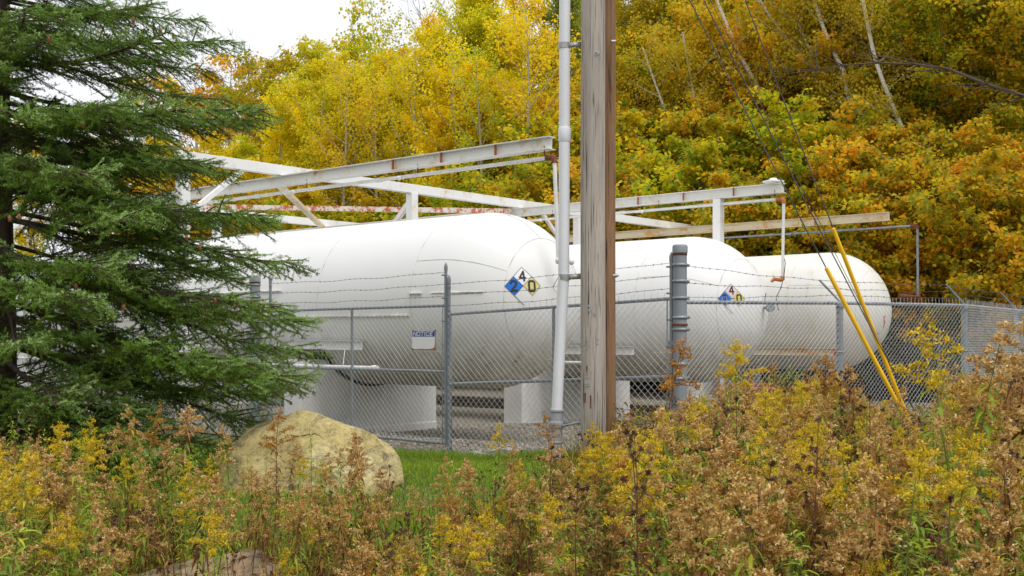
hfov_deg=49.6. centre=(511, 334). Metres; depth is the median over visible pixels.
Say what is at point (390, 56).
aspen tree
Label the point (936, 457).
leafy weed
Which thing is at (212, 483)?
goldenrod
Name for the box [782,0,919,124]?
birch tree
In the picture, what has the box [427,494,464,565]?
goldenrod
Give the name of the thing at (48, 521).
goldenrod
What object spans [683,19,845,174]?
maple tree
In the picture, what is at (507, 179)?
maple bush
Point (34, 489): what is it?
goldenrod
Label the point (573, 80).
aspen tree
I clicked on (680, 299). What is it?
chain link fence
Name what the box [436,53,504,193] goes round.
aspen tree
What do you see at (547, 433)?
goldenrod
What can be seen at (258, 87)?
maple tree
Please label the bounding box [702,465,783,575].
goldenrod
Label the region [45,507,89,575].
goldenrod
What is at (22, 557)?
goldenrod
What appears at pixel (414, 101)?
birch tree
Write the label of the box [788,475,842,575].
goldenrod
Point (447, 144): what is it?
aspen tree
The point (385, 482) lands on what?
goldenrod
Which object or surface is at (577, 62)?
maple tree
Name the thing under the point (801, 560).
leafy weed
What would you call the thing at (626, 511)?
goldenrod
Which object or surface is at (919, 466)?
goldenrod
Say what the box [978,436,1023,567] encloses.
leafy weed
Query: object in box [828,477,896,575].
goldenrod
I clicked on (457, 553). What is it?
goldenrod
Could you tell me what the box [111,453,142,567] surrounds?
goldenrod
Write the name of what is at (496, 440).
goldenrod
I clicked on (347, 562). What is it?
dry stalk
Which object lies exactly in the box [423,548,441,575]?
goldenrod
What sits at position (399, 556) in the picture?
goldenrod
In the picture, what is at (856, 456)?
dry stalk
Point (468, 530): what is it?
goldenrod
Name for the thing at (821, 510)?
goldenrod
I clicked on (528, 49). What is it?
birch tree
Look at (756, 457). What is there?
goldenrod
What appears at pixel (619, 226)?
maple bush
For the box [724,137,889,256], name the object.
maple bush
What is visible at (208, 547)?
leafy weed
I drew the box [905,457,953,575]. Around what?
goldenrod
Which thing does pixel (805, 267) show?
gas storage tank
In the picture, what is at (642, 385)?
hillside undergrowth
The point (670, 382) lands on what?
goldenrod
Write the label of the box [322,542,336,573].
leafy weed
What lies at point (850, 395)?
goldenrod
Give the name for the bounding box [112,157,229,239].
maple bush
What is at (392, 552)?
dry stalk
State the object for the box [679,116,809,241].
maple bush
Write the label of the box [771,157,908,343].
maple bush
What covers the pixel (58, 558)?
goldenrod
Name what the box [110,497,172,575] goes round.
goldenrod
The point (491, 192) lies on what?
maple bush
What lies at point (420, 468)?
lawn grass
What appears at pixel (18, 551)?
leafy weed
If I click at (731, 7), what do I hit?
maple tree
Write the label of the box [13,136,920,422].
steel frame
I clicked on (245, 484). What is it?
goldenrod
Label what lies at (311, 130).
birch tree
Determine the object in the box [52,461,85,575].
goldenrod
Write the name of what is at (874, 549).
goldenrod
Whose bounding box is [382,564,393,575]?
goldenrod
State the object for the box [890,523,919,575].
leafy weed
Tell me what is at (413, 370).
chain link gate
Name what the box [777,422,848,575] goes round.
goldenrod
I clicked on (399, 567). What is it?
goldenrod
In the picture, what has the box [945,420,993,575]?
goldenrod
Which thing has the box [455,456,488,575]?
goldenrod
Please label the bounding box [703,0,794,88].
maple tree
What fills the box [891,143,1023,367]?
maple bush
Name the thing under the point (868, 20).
birch tree
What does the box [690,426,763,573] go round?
goldenrod
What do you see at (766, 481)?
leafy weed
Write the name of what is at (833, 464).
goldenrod
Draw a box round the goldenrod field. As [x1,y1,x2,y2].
[0,360,1023,575]
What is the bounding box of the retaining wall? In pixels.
[436,395,931,430]
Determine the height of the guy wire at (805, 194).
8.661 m
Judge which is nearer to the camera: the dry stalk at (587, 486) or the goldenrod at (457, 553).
the dry stalk at (587, 486)
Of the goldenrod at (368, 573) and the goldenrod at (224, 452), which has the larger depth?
the goldenrod at (224, 452)
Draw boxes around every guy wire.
[689,0,912,436]
[703,0,923,427]
[710,0,914,409]
[745,0,909,417]
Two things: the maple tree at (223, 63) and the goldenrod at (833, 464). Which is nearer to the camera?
the goldenrod at (833, 464)
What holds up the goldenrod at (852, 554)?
on the ground at (405, 489)
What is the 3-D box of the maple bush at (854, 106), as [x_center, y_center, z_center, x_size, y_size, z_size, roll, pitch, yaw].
[10.330,-3.802,37.013,6.266,7.807,6.085,0,0,9]
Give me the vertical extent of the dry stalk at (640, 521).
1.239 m
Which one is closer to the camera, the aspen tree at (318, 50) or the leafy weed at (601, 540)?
the leafy weed at (601, 540)
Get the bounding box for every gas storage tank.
[16,212,579,431]
[224,237,774,422]
[436,253,891,400]
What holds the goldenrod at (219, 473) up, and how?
on the ground at (405, 489)
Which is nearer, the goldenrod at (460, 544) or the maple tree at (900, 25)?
the goldenrod at (460, 544)
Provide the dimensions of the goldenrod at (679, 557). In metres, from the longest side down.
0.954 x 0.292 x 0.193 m
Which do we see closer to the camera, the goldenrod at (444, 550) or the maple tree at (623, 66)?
the goldenrod at (444, 550)
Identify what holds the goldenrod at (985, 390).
on the ground at (405, 489)
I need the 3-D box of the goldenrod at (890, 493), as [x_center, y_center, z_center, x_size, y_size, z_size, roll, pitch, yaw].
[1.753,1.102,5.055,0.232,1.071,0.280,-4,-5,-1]
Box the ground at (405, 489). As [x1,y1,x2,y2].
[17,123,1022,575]
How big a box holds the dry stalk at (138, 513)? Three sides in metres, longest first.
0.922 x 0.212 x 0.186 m
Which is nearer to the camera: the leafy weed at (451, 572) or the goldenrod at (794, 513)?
the leafy weed at (451, 572)
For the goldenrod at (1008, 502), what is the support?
on the ground at (405, 489)
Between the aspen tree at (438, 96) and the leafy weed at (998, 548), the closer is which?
the leafy weed at (998, 548)
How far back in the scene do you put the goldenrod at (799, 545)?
5.67 m
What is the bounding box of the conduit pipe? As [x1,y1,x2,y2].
[547,0,580,462]
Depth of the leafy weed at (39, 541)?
5.48 m
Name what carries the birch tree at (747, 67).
on the ground at (405, 489)
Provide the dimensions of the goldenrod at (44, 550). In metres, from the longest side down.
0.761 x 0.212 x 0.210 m
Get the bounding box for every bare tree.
[161,54,227,152]
[196,27,279,155]
[360,0,452,64]
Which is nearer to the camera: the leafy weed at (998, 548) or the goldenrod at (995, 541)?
the leafy weed at (998, 548)
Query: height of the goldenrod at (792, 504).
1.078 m
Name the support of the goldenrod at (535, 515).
on the ground at (405, 489)
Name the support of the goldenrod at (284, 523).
on the ground at (405, 489)
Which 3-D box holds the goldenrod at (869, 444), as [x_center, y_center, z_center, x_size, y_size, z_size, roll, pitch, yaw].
[1.898,1.017,5.740,0.295,1.230,0.274,0,0,2]
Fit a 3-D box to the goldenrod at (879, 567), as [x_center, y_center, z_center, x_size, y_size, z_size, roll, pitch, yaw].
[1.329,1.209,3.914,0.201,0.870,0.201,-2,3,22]
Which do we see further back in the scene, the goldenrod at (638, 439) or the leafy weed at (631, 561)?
the goldenrod at (638, 439)
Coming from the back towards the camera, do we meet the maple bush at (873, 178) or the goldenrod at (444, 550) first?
the maple bush at (873, 178)
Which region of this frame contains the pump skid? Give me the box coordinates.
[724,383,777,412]
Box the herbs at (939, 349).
[760,325,1023,396]
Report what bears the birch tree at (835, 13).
on the ground at (405, 489)
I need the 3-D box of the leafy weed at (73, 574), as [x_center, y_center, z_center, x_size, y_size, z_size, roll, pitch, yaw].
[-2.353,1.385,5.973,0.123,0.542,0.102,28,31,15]
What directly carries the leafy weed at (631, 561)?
on the ground at (405, 489)
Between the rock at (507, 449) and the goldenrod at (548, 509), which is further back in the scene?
the rock at (507, 449)
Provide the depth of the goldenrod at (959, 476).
4.80 m
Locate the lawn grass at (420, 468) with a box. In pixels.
[9,439,666,575]
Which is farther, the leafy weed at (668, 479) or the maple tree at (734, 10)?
the maple tree at (734, 10)
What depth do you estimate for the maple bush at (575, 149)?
42.87 m
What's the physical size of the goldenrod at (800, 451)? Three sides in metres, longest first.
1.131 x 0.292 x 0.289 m
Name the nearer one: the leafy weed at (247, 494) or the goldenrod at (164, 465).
the goldenrod at (164, 465)
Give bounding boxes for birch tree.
[110,71,170,187]
[276,73,350,226]
[301,46,397,218]
[324,63,411,221]
[335,0,413,65]
[369,33,445,218]
[401,30,491,205]
[439,41,526,207]
[476,0,580,192]
[616,4,716,164]
[642,21,736,140]
[679,0,810,124]
[728,0,863,172]
[755,0,889,120]
[780,0,870,124]
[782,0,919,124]
[812,0,919,154]
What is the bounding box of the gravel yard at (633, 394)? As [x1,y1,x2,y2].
[18,375,940,456]
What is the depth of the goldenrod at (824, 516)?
5.74 m
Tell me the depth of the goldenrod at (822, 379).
9.90 m
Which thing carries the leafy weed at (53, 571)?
on the ground at (405, 489)
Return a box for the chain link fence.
[17,244,1023,441]
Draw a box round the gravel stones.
[366,423,691,457]
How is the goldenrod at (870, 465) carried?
on the ground at (405, 489)
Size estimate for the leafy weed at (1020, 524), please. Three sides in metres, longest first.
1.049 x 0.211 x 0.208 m
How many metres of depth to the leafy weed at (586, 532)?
5.36 m
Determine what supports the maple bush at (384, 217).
on the ground at (405, 489)
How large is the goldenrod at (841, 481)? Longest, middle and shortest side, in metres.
1.205 x 0.336 x 0.333 m
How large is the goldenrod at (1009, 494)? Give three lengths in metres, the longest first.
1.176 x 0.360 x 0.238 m
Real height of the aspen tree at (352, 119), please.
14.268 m
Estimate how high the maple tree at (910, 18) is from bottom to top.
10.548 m
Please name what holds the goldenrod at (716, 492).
on the ground at (405, 489)
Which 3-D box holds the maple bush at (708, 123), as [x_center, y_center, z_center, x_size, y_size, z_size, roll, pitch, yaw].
[7.660,-3.754,39.639,6.926,8.320,6.752,0,0,-29]
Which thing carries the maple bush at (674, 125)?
on the ground at (405, 489)
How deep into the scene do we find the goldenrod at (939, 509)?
5.10 m
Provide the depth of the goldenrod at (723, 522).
3.81 m
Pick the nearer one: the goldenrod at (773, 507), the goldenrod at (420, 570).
the goldenrod at (773, 507)
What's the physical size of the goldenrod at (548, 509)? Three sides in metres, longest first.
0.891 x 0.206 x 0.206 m
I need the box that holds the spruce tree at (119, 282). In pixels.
[0,0,333,476]
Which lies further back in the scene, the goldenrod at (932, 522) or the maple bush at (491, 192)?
the maple bush at (491, 192)
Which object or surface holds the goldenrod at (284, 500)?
on the ground at (405, 489)
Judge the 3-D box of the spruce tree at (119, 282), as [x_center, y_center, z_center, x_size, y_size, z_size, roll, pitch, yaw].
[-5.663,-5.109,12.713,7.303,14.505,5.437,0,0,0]
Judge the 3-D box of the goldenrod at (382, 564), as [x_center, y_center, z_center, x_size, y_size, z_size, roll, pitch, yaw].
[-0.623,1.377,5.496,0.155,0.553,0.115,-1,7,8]
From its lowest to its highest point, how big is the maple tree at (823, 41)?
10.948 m
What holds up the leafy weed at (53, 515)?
on the ground at (405, 489)
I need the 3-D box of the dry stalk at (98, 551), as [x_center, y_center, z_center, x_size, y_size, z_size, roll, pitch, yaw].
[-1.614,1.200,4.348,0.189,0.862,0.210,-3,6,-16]
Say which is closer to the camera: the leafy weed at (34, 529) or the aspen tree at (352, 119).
the leafy weed at (34, 529)
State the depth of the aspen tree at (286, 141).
56.82 m
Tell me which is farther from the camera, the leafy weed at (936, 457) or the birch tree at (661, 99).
the birch tree at (661, 99)
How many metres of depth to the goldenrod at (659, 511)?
4.86 m
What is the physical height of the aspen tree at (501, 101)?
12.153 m
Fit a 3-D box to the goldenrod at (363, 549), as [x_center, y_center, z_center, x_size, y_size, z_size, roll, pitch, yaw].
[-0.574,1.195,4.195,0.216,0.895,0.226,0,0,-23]
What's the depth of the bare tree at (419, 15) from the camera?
69.34 m
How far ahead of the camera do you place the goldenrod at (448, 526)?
5.48 m
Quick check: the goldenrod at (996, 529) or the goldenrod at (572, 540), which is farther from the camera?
the goldenrod at (572, 540)
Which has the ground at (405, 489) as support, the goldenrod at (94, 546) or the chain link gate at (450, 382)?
the goldenrod at (94, 546)
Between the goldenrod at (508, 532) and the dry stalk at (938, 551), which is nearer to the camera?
the dry stalk at (938, 551)
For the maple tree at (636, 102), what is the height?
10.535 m
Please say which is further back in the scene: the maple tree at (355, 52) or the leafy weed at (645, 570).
the maple tree at (355, 52)
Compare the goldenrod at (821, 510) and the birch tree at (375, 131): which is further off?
the birch tree at (375, 131)
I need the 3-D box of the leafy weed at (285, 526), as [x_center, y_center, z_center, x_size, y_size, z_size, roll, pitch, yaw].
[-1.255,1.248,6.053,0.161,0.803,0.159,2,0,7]
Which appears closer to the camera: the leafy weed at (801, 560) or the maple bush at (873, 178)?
the leafy weed at (801, 560)
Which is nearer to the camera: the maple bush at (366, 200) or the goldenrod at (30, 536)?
the goldenrod at (30, 536)
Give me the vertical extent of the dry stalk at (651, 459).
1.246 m
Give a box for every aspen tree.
[13,121,55,255]
[68,134,127,245]
[132,136,193,226]
[190,128,244,202]
[212,133,271,226]
[242,91,313,230]
[259,76,328,212]
[263,46,353,186]
[268,34,337,158]
[303,60,385,214]
[303,125,375,218]
[321,71,401,220]
[330,62,404,214]
[352,51,435,215]
[370,43,426,213]
[382,19,478,206]
[390,60,499,206]
[400,104,487,213]
[411,8,448,69]
[417,0,511,129]
[424,0,518,111]
[436,0,551,103]
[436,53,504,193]
[456,78,540,203]
[473,16,539,176]
[486,101,558,179]
[498,0,580,103]
[526,0,580,117]
[535,0,580,47]
[540,71,580,113]
[574,0,667,101]
[616,0,681,65]
[633,0,739,104]
[733,0,804,95]
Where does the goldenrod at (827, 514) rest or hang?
on the ground at (405, 489)
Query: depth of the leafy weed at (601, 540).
5.51 m
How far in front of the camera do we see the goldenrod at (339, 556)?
5.98 m
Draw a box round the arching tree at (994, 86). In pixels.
[756,17,1023,114]
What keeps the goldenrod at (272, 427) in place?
on the ground at (405, 489)
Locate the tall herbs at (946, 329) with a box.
[832,239,1023,398]
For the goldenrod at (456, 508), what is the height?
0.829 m
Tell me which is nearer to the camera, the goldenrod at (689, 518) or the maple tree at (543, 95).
the goldenrod at (689, 518)
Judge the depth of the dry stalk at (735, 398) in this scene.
5.76 m
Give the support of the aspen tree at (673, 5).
on the ground at (405, 489)
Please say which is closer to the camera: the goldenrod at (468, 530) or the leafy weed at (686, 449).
the goldenrod at (468, 530)
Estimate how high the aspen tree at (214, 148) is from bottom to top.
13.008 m
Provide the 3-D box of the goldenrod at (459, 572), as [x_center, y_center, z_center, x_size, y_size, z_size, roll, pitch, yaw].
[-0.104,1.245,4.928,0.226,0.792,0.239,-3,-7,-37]
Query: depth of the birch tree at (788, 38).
40.31 m
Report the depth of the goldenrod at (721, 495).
5.89 m
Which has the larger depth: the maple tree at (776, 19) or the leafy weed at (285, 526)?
the maple tree at (776, 19)
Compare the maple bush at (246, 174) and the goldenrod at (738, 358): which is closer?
the goldenrod at (738, 358)
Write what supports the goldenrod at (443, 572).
on the ground at (405, 489)
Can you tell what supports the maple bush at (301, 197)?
on the ground at (405, 489)
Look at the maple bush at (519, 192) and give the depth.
40.34 m
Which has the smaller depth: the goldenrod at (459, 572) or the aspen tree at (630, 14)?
the goldenrod at (459, 572)
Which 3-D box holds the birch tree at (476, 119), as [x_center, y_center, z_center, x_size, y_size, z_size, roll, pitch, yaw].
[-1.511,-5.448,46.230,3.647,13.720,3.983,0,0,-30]
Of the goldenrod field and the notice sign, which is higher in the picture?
the notice sign
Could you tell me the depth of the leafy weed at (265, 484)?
9.41 m
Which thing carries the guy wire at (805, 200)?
attached to the utility pole at (593, 320)
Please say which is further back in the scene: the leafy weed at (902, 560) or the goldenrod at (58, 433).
the goldenrod at (58, 433)
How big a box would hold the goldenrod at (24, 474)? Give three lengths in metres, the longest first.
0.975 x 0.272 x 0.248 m
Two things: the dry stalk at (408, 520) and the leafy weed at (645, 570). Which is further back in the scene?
the dry stalk at (408, 520)
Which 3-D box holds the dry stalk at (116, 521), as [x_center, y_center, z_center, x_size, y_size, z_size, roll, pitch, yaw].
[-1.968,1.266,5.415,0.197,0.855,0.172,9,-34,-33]
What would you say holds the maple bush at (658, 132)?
on the ground at (405, 489)
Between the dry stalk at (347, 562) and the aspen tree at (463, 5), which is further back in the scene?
the aspen tree at (463, 5)
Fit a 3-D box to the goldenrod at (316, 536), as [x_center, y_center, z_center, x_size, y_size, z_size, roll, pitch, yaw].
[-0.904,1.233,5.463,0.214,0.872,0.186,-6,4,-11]
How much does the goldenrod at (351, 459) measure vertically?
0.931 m
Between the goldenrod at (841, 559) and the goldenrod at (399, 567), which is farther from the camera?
the goldenrod at (399, 567)
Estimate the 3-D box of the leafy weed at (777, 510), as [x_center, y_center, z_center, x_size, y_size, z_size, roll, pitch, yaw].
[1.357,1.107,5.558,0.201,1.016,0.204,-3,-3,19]
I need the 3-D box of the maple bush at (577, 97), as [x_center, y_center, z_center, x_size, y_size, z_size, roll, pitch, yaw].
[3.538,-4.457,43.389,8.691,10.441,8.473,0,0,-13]
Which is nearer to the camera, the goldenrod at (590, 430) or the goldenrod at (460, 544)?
the goldenrod at (460, 544)
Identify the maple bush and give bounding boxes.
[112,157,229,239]
[166,154,289,239]
[233,184,323,234]
[258,196,342,231]
[308,199,386,227]
[351,190,428,220]
[373,204,484,220]
[408,178,497,216]
[445,107,649,234]
[458,156,574,230]
[483,176,558,228]
[495,152,620,234]
[496,90,694,228]
[521,157,684,244]
[551,108,683,241]
[615,148,709,241]
[616,92,774,238]
[618,136,760,250]
[634,113,792,245]
[643,169,803,256]
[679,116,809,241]
[694,83,890,256]
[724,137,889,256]
[724,177,833,255]
[732,94,903,251]
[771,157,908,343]
[799,117,929,246]
[806,114,963,279]
[811,154,993,369]
[831,152,1023,347]
[839,114,1023,302]
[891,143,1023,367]
[915,171,1023,355]
[936,126,1023,245]
[972,134,1023,277]
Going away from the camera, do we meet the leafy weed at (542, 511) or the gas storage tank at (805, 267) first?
the leafy weed at (542, 511)
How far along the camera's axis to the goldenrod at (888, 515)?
5.21 m
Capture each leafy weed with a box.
[0,468,22,565]
[0,527,38,575]
[3,506,25,574]
[21,484,46,574]
[23,486,49,575]
[38,467,71,575]
[47,560,61,575]
[66,477,88,575]
[66,489,104,575]
[68,553,81,575]
[80,477,103,573]
[193,493,219,575]
[243,457,256,537]
[255,454,268,520]
[276,489,295,575]
[292,558,303,575]
[303,429,319,515]
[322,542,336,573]
[418,534,439,575]
[435,556,455,575]
[487,527,505,575]
[533,501,556,575]
[540,464,562,573]
[559,537,572,575]
[576,484,595,574]
[578,508,603,574]
[592,509,609,575]
[617,515,644,575]
[638,560,656,575]
[642,458,677,575]
[674,426,697,573]
[698,524,747,575]
[699,529,733,575]
[713,468,744,575]
[746,433,796,571]
[764,455,794,574]
[783,520,802,575]
[784,529,818,575]
[887,480,935,575]
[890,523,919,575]
[905,469,941,574]
[923,441,947,575]
[926,447,958,573]
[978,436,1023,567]
[987,545,1012,574]
[1010,494,1023,575]
[1012,527,1023,574]
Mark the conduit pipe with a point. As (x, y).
(565, 44)
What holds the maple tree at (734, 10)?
on the ground at (405, 489)
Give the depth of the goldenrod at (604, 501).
5.52 m
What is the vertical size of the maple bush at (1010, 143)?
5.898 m
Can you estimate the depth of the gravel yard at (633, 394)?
27.28 m
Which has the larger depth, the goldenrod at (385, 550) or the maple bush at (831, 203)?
the maple bush at (831, 203)
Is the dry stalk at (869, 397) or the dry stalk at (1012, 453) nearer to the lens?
the dry stalk at (1012, 453)
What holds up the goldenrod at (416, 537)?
on the ground at (405, 489)
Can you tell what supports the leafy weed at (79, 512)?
on the ground at (405, 489)
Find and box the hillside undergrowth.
[630,129,1023,401]
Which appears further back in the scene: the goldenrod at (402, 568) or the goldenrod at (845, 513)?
the goldenrod at (402, 568)
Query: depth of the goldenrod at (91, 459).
7.21 m
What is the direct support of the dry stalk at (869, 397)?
on the ground at (405, 489)
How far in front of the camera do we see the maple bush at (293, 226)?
50.64 m
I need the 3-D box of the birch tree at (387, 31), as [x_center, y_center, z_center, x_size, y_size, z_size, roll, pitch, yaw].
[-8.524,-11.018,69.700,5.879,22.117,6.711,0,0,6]
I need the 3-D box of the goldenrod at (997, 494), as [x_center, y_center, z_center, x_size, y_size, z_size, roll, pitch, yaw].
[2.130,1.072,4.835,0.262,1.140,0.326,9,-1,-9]
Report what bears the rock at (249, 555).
on the ground at (405, 489)
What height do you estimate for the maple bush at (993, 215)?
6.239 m
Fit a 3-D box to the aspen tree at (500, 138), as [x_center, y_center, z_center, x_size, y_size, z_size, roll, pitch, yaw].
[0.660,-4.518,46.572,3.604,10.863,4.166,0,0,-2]
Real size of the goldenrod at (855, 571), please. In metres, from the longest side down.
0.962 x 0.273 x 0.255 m
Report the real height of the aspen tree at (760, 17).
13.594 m
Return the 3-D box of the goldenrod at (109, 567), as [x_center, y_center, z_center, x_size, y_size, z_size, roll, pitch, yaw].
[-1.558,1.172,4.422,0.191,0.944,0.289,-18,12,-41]
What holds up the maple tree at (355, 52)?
on the ground at (405, 489)
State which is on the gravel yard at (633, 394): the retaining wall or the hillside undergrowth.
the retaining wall
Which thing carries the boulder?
on the ground at (405, 489)
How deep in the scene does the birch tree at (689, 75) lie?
42.18 m
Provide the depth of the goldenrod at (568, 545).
5.09 m
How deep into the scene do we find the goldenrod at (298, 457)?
9.63 m
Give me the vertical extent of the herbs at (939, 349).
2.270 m
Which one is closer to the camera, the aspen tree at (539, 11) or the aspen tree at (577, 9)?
the aspen tree at (539, 11)
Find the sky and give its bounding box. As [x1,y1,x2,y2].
[10,0,764,253]
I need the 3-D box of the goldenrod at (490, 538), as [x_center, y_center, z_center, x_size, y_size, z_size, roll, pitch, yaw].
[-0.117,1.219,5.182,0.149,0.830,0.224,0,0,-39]
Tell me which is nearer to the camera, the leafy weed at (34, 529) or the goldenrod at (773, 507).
the goldenrod at (773, 507)
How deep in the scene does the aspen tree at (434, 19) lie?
60.84 m
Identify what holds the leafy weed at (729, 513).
on the ground at (405, 489)
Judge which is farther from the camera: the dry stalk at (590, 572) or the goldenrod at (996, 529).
the dry stalk at (590, 572)
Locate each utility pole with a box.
[580,0,618,451]
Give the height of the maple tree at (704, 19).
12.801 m
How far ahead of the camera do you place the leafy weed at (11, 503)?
5.65 m
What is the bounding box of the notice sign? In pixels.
[412,330,435,349]
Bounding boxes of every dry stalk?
[79,536,115,575]
[110,514,127,575]
[133,507,175,575]
[224,549,238,575]
[340,561,348,575]
[381,528,408,575]
[400,512,420,569]
[532,445,564,573]
[558,482,592,575]
[582,512,605,575]
[605,537,631,575]
[606,451,664,575]
[619,428,661,575]
[661,482,681,575]
[719,395,757,573]
[734,496,762,555]
[744,459,792,567]
[793,416,838,575]
[839,394,890,567]
[848,454,886,571]
[885,510,907,575]
[921,493,979,575]
[991,438,1023,575]
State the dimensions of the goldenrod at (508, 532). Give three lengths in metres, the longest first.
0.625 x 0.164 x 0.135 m
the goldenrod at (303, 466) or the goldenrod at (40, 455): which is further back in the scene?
the goldenrod at (303, 466)
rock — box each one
[136,548,288,575]
[490,447,518,455]
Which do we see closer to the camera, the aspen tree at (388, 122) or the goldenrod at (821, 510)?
the goldenrod at (821, 510)
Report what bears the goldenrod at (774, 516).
on the ground at (405, 489)
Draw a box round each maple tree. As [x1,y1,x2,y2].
[136,50,282,191]
[192,45,307,203]
[261,0,399,174]
[481,90,580,177]
[517,72,619,165]
[549,48,621,96]
[552,34,723,149]
[558,84,654,151]
[616,5,732,142]
[637,0,818,142]
[647,0,730,108]
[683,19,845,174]
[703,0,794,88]
[706,0,896,145]
[714,0,805,115]
[748,0,957,138]
[770,0,963,165]
[827,0,1001,164]
[850,0,963,163]
[856,0,1023,165]
[867,0,1023,166]
[889,0,1023,107]
[899,0,1023,162]
[989,22,1023,74]
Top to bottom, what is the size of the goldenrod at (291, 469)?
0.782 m
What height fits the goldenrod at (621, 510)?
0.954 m
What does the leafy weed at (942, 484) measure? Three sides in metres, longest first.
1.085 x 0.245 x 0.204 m
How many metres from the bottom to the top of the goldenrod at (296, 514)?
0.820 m
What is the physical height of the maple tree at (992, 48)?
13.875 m
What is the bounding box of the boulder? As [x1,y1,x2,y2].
[217,410,403,496]
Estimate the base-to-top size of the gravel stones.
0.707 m
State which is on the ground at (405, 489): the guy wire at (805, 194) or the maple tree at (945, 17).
the maple tree at (945, 17)
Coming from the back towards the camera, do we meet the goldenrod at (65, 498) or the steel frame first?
the steel frame
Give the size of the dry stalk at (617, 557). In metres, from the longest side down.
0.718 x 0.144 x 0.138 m
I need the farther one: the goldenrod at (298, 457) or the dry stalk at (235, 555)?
the goldenrod at (298, 457)
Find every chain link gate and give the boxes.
[269,263,447,445]
[447,252,672,454]
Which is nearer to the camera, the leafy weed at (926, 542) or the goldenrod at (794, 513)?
the leafy weed at (926, 542)
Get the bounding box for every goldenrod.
[0,447,52,575]
[0,451,50,575]
[0,454,46,575]
[0,456,29,575]
[0,463,35,575]
[0,505,40,575]
[19,454,60,574]
[20,481,41,570]
[22,449,78,575]
[26,495,63,573]
[34,458,80,574]
[37,505,74,575]
[37,512,75,575]
[43,421,80,542]
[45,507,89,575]
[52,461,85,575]
[54,440,122,574]
[75,436,107,545]
[78,515,130,575]
[82,491,121,575]
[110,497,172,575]
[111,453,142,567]
[150,454,178,563]
[174,469,234,575]
[187,510,232,575]
[206,501,245,575]
[208,422,244,552]
[213,457,226,516]
[237,468,247,525]
[256,407,295,553]
[271,462,283,530]
[273,494,314,575]
[273,547,303,575]
[277,476,318,575]
[281,445,300,541]
[281,496,315,575]
[289,438,308,510]
[293,458,318,559]
[294,514,324,575]
[301,500,345,575]
[317,464,331,521]
[319,448,340,548]
[320,496,362,575]
[333,531,384,575]
[334,447,347,524]
[335,534,353,569]
[340,429,371,549]
[346,432,375,544]
[357,551,381,575]
[363,485,399,575]
[366,530,389,572]
[372,466,396,549]
[375,558,392,575]
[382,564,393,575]
[391,532,425,572]
[391,535,428,575]
[391,562,401,575]
[392,535,417,574]
[400,557,418,575]
[416,561,426,575]
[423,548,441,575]
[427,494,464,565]
[429,515,459,575]
[431,479,469,575]
[431,540,451,575]
[435,557,455,575]
[443,494,468,575]
[444,515,496,575]
[445,520,466,575]
[449,520,495,575]
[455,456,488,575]
[455,541,497,575]
[473,507,503,575]
[486,518,512,575]
[487,420,512,516]
[495,516,516,570]
[501,443,524,550]
[527,491,568,573]
[527,512,583,575]
[534,410,559,493]
[534,496,576,574]
[545,478,585,575]
[554,536,581,572]
[558,489,588,575]
[560,519,582,575]
[582,417,598,460]
[582,516,602,571]
[599,453,645,575]
[600,513,626,575]
[603,459,668,574]
[605,494,651,575]
[605,517,655,575]
[610,428,671,575]
[613,474,653,575]
[622,411,642,448]
[629,460,693,575]
[635,429,695,569]
[649,336,702,511]
[654,509,725,575]
[663,475,741,575]
[672,407,720,575]
[676,390,704,497]
[679,476,743,575]
[682,498,772,575]
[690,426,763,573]
[691,462,748,571]
[701,436,757,572]
[702,460,815,572]
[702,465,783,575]
[714,338,769,520]
[735,425,786,573]
[743,438,795,574]
[755,509,799,574]
[763,482,808,568]
[764,459,815,575]
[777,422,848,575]
[777,444,832,575]
[777,460,807,571]
[778,437,825,575]
[786,490,809,571]
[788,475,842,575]
[789,482,843,575]
[791,507,813,572]
[798,476,829,572]
[798,490,831,571]
[806,351,842,416]
[811,509,853,573]
[814,536,852,575]
[817,448,855,575]
[818,435,885,560]
[822,532,867,575]
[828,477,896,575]
[831,447,906,575]
[833,362,873,474]
[833,522,889,575]
[839,464,914,575]
[840,454,892,575]
[844,413,901,573]
[844,559,870,575]
[857,558,898,575]
[864,458,913,574]
[875,478,915,575]
[884,463,947,575]
[885,439,963,575]
[887,312,974,574]
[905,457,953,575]
[925,501,1003,575]
[930,323,1023,575]
[930,476,972,565]
[931,422,1003,575]
[942,480,981,574]
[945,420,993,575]
[962,503,1023,575]
[964,442,1023,575]
[966,419,1023,575]
[980,533,1018,575]
[982,465,1023,561]
[985,315,1023,554]
[986,351,1023,556]
[999,521,1023,573]
[1000,472,1023,575]
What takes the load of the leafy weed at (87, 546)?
on the ground at (405, 489)
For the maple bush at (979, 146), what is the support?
on the ground at (405, 489)
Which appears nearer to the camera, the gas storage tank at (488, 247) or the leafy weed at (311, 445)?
the leafy weed at (311, 445)
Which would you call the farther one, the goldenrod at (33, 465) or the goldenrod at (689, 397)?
the goldenrod at (689, 397)
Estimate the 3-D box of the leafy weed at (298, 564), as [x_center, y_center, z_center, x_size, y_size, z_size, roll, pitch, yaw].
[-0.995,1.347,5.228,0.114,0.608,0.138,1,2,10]
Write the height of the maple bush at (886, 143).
6.916 m

